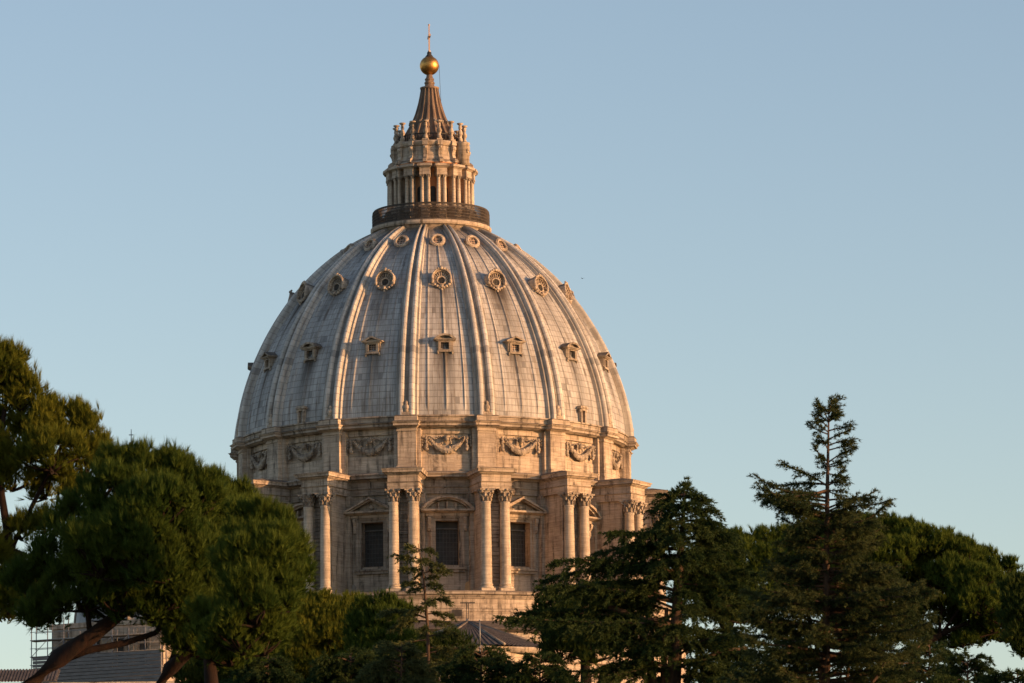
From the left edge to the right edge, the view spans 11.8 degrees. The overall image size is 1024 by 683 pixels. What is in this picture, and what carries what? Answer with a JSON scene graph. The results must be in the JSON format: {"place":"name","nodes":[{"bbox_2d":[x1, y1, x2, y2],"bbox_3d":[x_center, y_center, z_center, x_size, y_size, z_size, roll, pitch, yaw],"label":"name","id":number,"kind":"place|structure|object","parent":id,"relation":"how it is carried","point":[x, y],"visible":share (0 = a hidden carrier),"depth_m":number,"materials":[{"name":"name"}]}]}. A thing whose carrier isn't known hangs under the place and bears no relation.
{"place":"outdoors","nodes":[
{"label":"outdoors","id":0,"kind":"place"},
{"bbox_2d":[0,669,173,682],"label":"tiled house","id":1,"kind":"structure","parent":0,"point":[14,675],"depth_m":471.71,"materials":[{"name":"tile"}]},
{"bbox_2d":[49,619,174,681],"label":"stone wing","id":2,"kind":"structure","parent":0,"point":[121,631],"depth_m":597.00,"materials":[{"name":"grey stone"}]},
{"bbox_2d":[115,638,123,662],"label":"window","id":3,"kind":"structure","parent":2,"relation":"in","point":[120,648],"depth_m":596.93,"materials":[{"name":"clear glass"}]},
{"bbox_2d":[140,638,147,661],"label":"window","id":4,"kind":"structure","parent":2,"relation":"in","point":[142,643],"depth_m":595.48,"materials":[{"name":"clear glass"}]},
{"bbox_2d":[460,602,474,618],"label":"antenna frame","id":5,"kind":"object","parent":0,"point":[466,607],"visible":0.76,"depth_m":587.38,"materials":[{"name":"metal"}]},
{"bbox_2d":[479,620,480,651],"bbox_3d":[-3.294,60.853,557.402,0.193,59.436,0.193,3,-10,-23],"label":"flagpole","id":6,"kind":"object","parent":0,"point":[479,636],"visible":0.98,"depth_m":561.73,"materials":[{"name":"metal"}]},
{"bbox_2d":[437,618,546,680],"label":"pavilion","id":7,"kind":"structure","parent":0,"point":[518,646],"depth_m":570.99,"materials":[{"name":"stone"}]},
{"bbox_2d":[0,0,1023,682],"label":"sky","id":8,"kind":"structure","parent":0,"point":[763,209],"materials":[{"name":"blue"}]},
{"label":"ground","id":9,"kind":"structure","parent":0,"visible":0},
{"bbox_2d":[0,334,115,623],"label":"stone pine","id":10,"kind":"object","parent":9,"relation":"on","point":[37,415],"visible":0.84,"depth_m":150.85,"materials":[{"name":"green plant"}]},
{"bbox_2d":[30,618,166,682],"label":"scaffold","id":11,"kind":"object","parent":9,"relation":"on","point":[91,672],"visible":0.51,"depth_m":594.88,"materials":[{"name":"metal"}]},
{"bbox_2d":[0,433,228,682],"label":"stone pine","id":12,"kind":"object","parent":9,"relation":"on","point":[122,551],"visible":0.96,"depth_m":142.53,"materials":[{"name":"green plant"}]},
{"bbox_2d":[139,462,260,682],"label":"stone pine","id":13,"kind":"object","parent":9,"relation":"on","point":[174,663],"visible":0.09,"depth_m":148.02,"materials":[{"name":"green plant"}]},
{"bbox_2d":[177,489,320,682],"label":"stone pine","id":14,"kind":"object","parent":9,"relation":"on","point":[261,559],"visible":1,"depth_m":137.30,"materials":[{"name":"green plant"}]},
{"bbox_2d":[219,653,305,682],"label":"cedar tree","id":15,"kind":"object","parent":9,"relation":"on","point":[252,671],"visible":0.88,"depth_m":204.75,"materials":[{"name":"green plant"}]},
{"bbox_2d":[269,586,365,680],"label":"stone pine","id":16,"kind":"object","parent":9,"relation":"on","point":[322,614],"visible":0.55,"depth_m":260.13,"materials":[{"name":"green plant"}]},
{"bbox_2d":[171,623,487,682],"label":"stone pine","id":17,"kind":"object","parent":9,"relation":"on","point":[188,672],"visible":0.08,"depth_m":269.75,"materials":[{"name":"green plant"}]},
{"bbox_2d":[301,645,385,682],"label":"cedar tree","id":18,"kind":"object","parent":9,"relation":"on","point":[329,670],"visible":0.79,"depth_m":199.77,"materials":[{"name":"green plant"}]},
{"bbox_2d":[333,587,430,680],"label":"stone pine","id":19,"kind":"object","parent":9,"relation":"on","point":[365,629],"visible":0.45,"depth_m":249.73,"materials":[{"name":"green plant"}]},
{"bbox_2d":[352,639,445,682],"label":"cedar tree","id":20,"kind":"object","parent":9,"relation":"on","point":[378,670],"visible":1,"depth_m":196.14,"materials":[{"name":"green plant"}]},
{"bbox_2d":[371,542,482,677],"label":"cedar tree","id":21,"kind":"object","parent":9,"relation":"on","point":[445,651],"visible":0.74,"depth_m":212.82,"materials":[{"name":"green plant"}]},
{"bbox_2d":[228,24,685,682],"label":"basilica","id":22,"kind":"structure","parent":9,"relation":"on","point":[434,366],"depth_m":635.66,"materials":[{"name":"stone"}]},
{"bbox_2d":[260,352,277,372],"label":"dormer window","id":23,"kind":"structure","parent":22,"relation":"in","point":[268,357],"depth_m":646.23,"materials":[{"name":"stone"}]},
{"bbox_2d":[288,290,293,300],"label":"oculus window","id":24,"kind":"structure","parent":22,"relation":"in","point":[291,293],"depth_m":656.56,"materials":[{"name":"stone"}]},
{"bbox_2d":[292,503,303,529],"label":"window","id":25,"kind":"structure","parent":22,"relation":"in","point":[299,509],"depth_m":635.74,"materials":[{"name":"stone"}]},
{"bbox_2d":[295,406,307,423],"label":"window","id":26,"kind":"structure","parent":22,"relation":"in","point":[299,408],"depth_m":636.36,"materials":[{"name":"stone"}]},
{"bbox_2d":[296,280,314,304],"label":"oculus window","id":27,"kind":"structure","parent":22,"relation":"in","point":[305,289],"depth_m":650.18,"materials":[{"name":"stone"}]},
{"bbox_2d":[300,342,321,362],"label":"dormer window","id":28,"kind":"structure","parent":22,"relation":"in","point":[310,348],"depth_m":639.32,"materials":[{"name":"stone"}]},
{"bbox_2d":[327,273,348,296],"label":"oculus window","id":29,"kind":"structure","parent":22,"relation":"in","point":[337,283],"depth_m":644.81,"materials":[{"name":"stone"}]},
{"bbox_2d":[343,243,353,253],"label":"round window","id":30,"kind":"structure","parent":22,"relation":"in","point":[350,245],"depth_m":654.80,"materials":[{"name":"stone"}]},
{"bbox_2d":[344,497,388,574],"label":"window","id":31,"kind":"structure","parent":22,"relation":"in","point":[370,510],"depth_m":630.80,"materials":[{"name":"stone"}]},
{"bbox_2d":[363,238,378,250],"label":"round window","id":32,"kind":"structure","parent":22,"relation":"in","point":[371,243],"depth_m":650.66,"materials":[{"name":"stone"}]},
{"bbox_2d":[361,336,384,356],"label":"dormer window","id":33,"kind":"structure","parent":22,"relation":"in","point":[371,342],"depth_m":634.81,"materials":[{"name":"stone"}]},
{"bbox_2d":[374,267,396,291],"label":"oculus window","id":34,"kind":"structure","parent":22,"relation":"in","point":[385,279],"depth_m":641.35,"materials":[{"name":"stone"}]},
{"bbox_2d":[394,235,409,246],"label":"round window","id":35,"kind":"structure","parent":22,"relation":"in","point":[401,240],"depth_m":648.44,"materials":[{"name":"stone"}]},
{"bbox_2d":[429,234,444,245],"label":"round window","id":36,"kind":"structure","parent":22,"relation":"in","point":[436,239],"depth_m":647.96,"materials":[{"name":"stone"}]},
{"bbox_2d":[431,266,451,289],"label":"oculus window","id":37,"kind":"structure","parent":22,"relation":"in","point":[441,278],"depth_m":640.57,"materials":[{"name":"stone"}]},
{"bbox_2d":[433,333,455,353],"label":"dormer window","id":38,"kind":"structure","parent":22,"relation":"in","point":[445,339],"depth_m":633.73,"materials":[{"name":"stone"}]},
{"bbox_2d":[420,495,474,572],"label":"window","id":39,"kind":"structure","parent":22,"relation":"in","point":[443,535],"depth_m":629.72,"materials":[{"name":"stone"}]},
{"bbox_2d":[450,608,463,617],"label":"low window","id":40,"kind":"structure","parent":22,"relation":"in","point":[458,613],"depth_m":621.32,"materials":[{"name":"stone"}]},
{"bbox_2d":[465,581,469,589],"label":"service door","id":41,"kind":"structure","parent":22,"relation":"in","point":[467,585],"depth_m":628.80,"materials":[{"name":"paint"}]},
{"bbox_2d":[464,235,479,246],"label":"round window","id":42,"kind":"structure","parent":22,"relation":"in","point":[471,240],"depth_m":649.23,"materials":[{"name":"stone"}]},
{"bbox_2d":[484,268,505,291],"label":"oculus window","id":43,"kind":"structure","parent":22,"relation":"in","point":[495,278],"depth_m":642.61,"materials":[{"name":"stone"}]},
{"bbox_2d":[493,238,506,250],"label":"round window","id":44,"kind":"structure","parent":22,"relation":"in","point":[500,243],"depth_m":652.09,"materials":[{"name":"stone"}]},
{"bbox_2d":[502,336,526,356],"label":"dormer window","id":45,"kind":"structure","parent":22,"relation":"in","point":[515,342],"depth_m":636.52,"materials":[{"name":"stone"}]},
{"bbox_2d":[510,496,547,574],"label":"window","id":46,"kind":"structure","parent":22,"relation":"in","point":[522,509],"depth_m":632.80,"materials":[{"name":"stone"}]},
{"bbox_2d":[528,273,548,297],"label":"oculus window","id":47,"kind":"structure","parent":22,"relation":"in","point":[538,283],"depth_m":647.02,"materials":[{"name":"stone"}]},
{"bbox_2d":[558,281,572,303],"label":"oculus window","id":48,"kind":"structure","parent":22,"relation":"in","point":[565,288],"depth_m":653.05,"materials":[{"name":"stone"}]},
{"bbox_2d":[560,342,581,362],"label":"dormer window","id":49,"kind":"structure","parent":22,"relation":"in","point":[571,348],"depth_m":641.98,"materials":[{"name":"stone"}]},
{"bbox_2d":[576,405,588,422],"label":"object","id":50,"kind":"structure","parent":22,"relation":"in","point":[582,411],"depth_m":639.17,"materials":[{"name":"stone"}]},
{"bbox_2d":[589,504,601,538],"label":"window","id":51,"kind":"structure","parent":22,"relation":"in","point":[594,515],"depth_m":639.63,"materials":[{"name":"stone"}]},
{"bbox_2d":[597,352,611,372],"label":"dormer window","id":52,"kind":"structure","parent":22,"relation":"in","point":[603,357],"depth_m":649.71,"materials":[{"name":"stone"}]},
{"bbox_2d":[428,643,520,682],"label":"cedar tree","id":53,"kind":"object","parent":9,"relation":"on","point":[495,663],"visible":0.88,"depth_m":199.84,"materials":[{"name":"green plant"}]},
{"bbox_2d":[499,651,585,682],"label":"cedar tree","id":54,"kind":"object","parent":9,"relation":"on","point":[526,673],"visible":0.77,"depth_m":198.11,"materials":[{"name":"green plant"}]},
{"bbox_2d":[524,575,657,682],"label":"cedar tree","id":55,"kind":"object","parent":9,"relation":"on","point":[585,654],"visible":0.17,"depth_m":244.72,"materials":[{"name":"green plant"}]},
{"bbox_2d":[492,476,774,682],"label":"cedar tree","id":56,"kind":"object","parent":9,"relation":"on","point":[620,623],"visible":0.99,"depth_m":190.16,"materials":[{"name":"green plant"}]},
{"bbox_2d":[669,522,792,628],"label":"stone pine","id":57,"kind":"object","parent":9,"relation":"on","point":[762,536],"visible":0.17,"depth_m":254.91,"materials":[{"name":"green plant"}]},
{"bbox_2d":[716,393,945,682],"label":"cedar tree","id":58,"kind":"object","parent":9,"relation":"on","point":[857,644],"visible":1,"depth_m":170.32,"materials":[{"name":"green plant"}]},
{"bbox_2d":[779,507,1023,668],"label":"stone pine","id":59,"kind":"object","parent":9,"relation":"on","point":[962,573],"visible":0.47,"depth_m":232.38,"materials":[{"name":"green plant"}]},
{"bbox_2d":[891,639,962,682],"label":"cedar tree","id":60,"kind":"object","parent":9,"relation":"on","point":[939,648],"visible":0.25,"depth_m":200.71,"materials":[{"name":"green plant"}]},
{"bbox_2d":[927,649,1001,682],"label":"cedar tree","id":61,"kind":"object","parent":9,"relation":"on","point":[959,665],"visible":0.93,"depth_m":190.44,"materials":[{"name":"green plant"}]},
{"bbox_2d":[974,668,1023,682],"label":"cedar tree","id":62,"kind":"object","parent":9,"relation":"on","point":[1006,676],"visible":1,"depth_m":185.50,"materials":[{"name":"green plant"}]},
{"bbox_2d":[991,569,1023,660],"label":"stone pine","id":63,"kind":"object","parent":9,"relation":"on","point":[1012,594],"visible":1,"depth_m":222.86,"materials":[{"name":"green plant"}]}
]}

